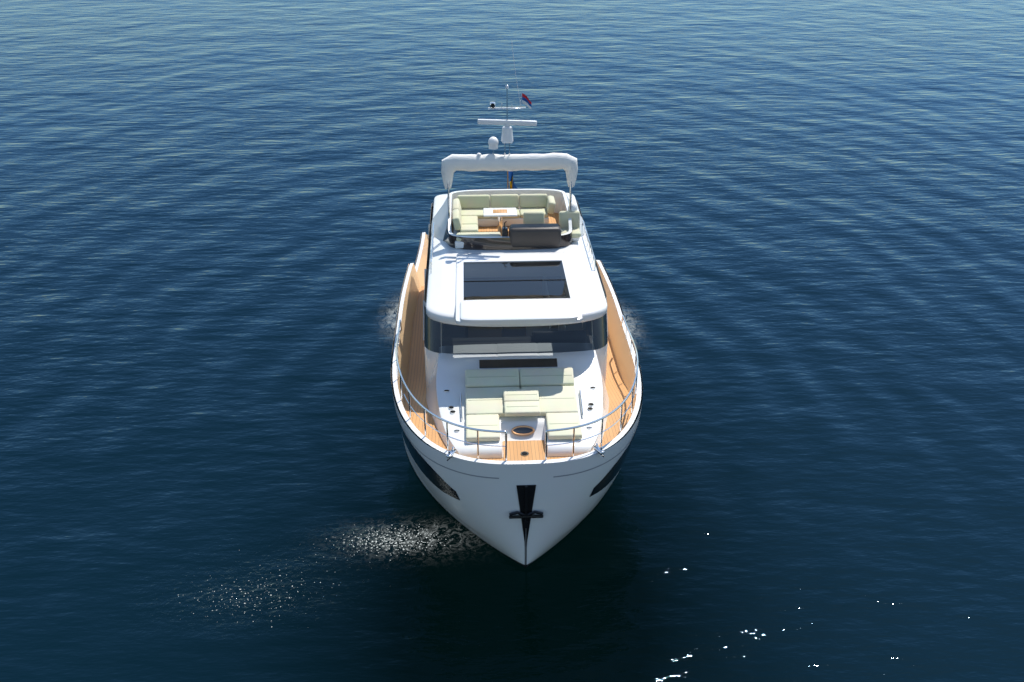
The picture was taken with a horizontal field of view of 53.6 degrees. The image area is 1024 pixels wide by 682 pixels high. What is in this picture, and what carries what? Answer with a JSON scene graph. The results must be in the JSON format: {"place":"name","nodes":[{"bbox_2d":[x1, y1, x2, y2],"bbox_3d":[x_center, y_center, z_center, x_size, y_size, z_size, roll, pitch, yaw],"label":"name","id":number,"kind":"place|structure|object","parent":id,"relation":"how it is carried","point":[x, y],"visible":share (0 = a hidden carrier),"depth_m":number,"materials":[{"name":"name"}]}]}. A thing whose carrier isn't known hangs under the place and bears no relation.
{"place":"outdoors","nodes":[
{"label":"outdoors","id":0,"kind":"place"},
{"bbox_2d":[0,0,1023,681],"bbox_3d":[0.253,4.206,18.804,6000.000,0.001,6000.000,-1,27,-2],"label":"water","id":1,"kind":"structure","parent":0,"point":[804,222],"depth_m":27.40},
{"bbox_2d":[391,232,642,567],"bbox_3d":[-0.067,0.257,24.998,5.330,3.212,14.662,-1,27,-2],"label":"hull","id":2,"kind":"object","parent":1,"relation":"on","point":[482,499],"visible":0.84,"depth_m":18.68,"materials":[{"name":"white plastic"}]},
{"bbox_2d":[507,171,517,188],"bbox_3d":[0.101,-4.181,29.900,0.505,1.842,0.411,-1,27,-2],"label":"ensign","id":3,"kind":"object","parent":2,"relation":"attached to","point":[512,183],"visible":0.18,"depth_m":29.69,"materials":[{"name":"multicoloured"}]},
{"bbox_2d":[430,276,598,352],"bbox_3d":[-0.042,-0.880,23.781,3.680,1.404,6.700,-1,27,-2],"label":"saloon interior","id":4,"kind":"object","parent":2,"relation":"on","point":[452,335],"visible":0.38,"depth_m":22.99,"materials":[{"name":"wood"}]},
{"bbox_2d":[423,200,607,392],"bbox_3d":[-0.039,-0.951,23.671,3.902,2.470,7.031,-1,27,-2],"label":"deckhouse","id":5,"kind":"object","parent":2,"relation":"on","point":[598,328],"visible":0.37,"depth_m":21.58,"materials":[{"name":"white plastic"}]},
{"bbox_2d":[426,193,606,326],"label":"cabin roof","id":6,"kind":"structure","parent":5,"relation":"on","point":[573,265],"depth_m":20.99,"materials":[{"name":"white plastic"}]},
{"bbox_2d":[431,189,583,249],"bbox_3d":[-0.073,-2.829,23.595,3.640,0.635,2.560,-1,27,-2],"label":"flybridge","id":7,"kind":"object","parent":6,"relation":"on","point":[443,224],"visible":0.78,"depth_m":23.48,"materials":[{"name":"white plastic"}]},
{"bbox_2d":[441,39,577,217],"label":"radar arch","id":8,"kind":"structure","parent":7,"relation":"on","point":[453,163],"depth_m":22.42,"materials":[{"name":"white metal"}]},
{"bbox_2d":[452,194,580,247],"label":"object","id":9,"kind":"object","parent":7,"relation":"on","point":[529,224],"visible":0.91,"depth_m":23.14,"materials":[{"name":"beige fabric"}]},
{"bbox_2d":[426,343,608,460],"bbox_3d":[0.168,1.328,19.524,3.827,1.195,3.300,-1,27,-2],"label":"foredeck","id":10,"kind":"object","parent":2,"relation":"on","point":[446,395],"visible":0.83,"depth_m":19.60,"materials":[{"name":"white plastic"}]},
{"bbox_2d":[465,367,581,441],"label":"sun lounge cushions","id":11,"kind":"object","parent":10,"relation":"on","point":[493,396],"visible":1,"depth_m":19.18,"materials":[{"name":"beige fabric"}]},
{"bbox_2d":[396,315,638,460],"bbox_3d":[0.121,0.637,20.369,5.078,0.899,5.839,-1,27,-2],"label":"bow rail","id":12,"kind":"object","parent":2,"relation":"on","point":[596,447],"visible":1,"depth_m":18.18,"materials":[{"name":"silver metal"}]},
{"bbox_2d":[509,486,542,527],"bbox_3d":[0.255,2.978,18.132,0.620,0.902,0.079,-1,27,-2],"label":"anchor","id":13,"kind":"object","parent":2,"relation":"attached to","point":[526,515],"visible":1,"depth_m":18.17,"materials":[{"name":"black paint"}]}
]}

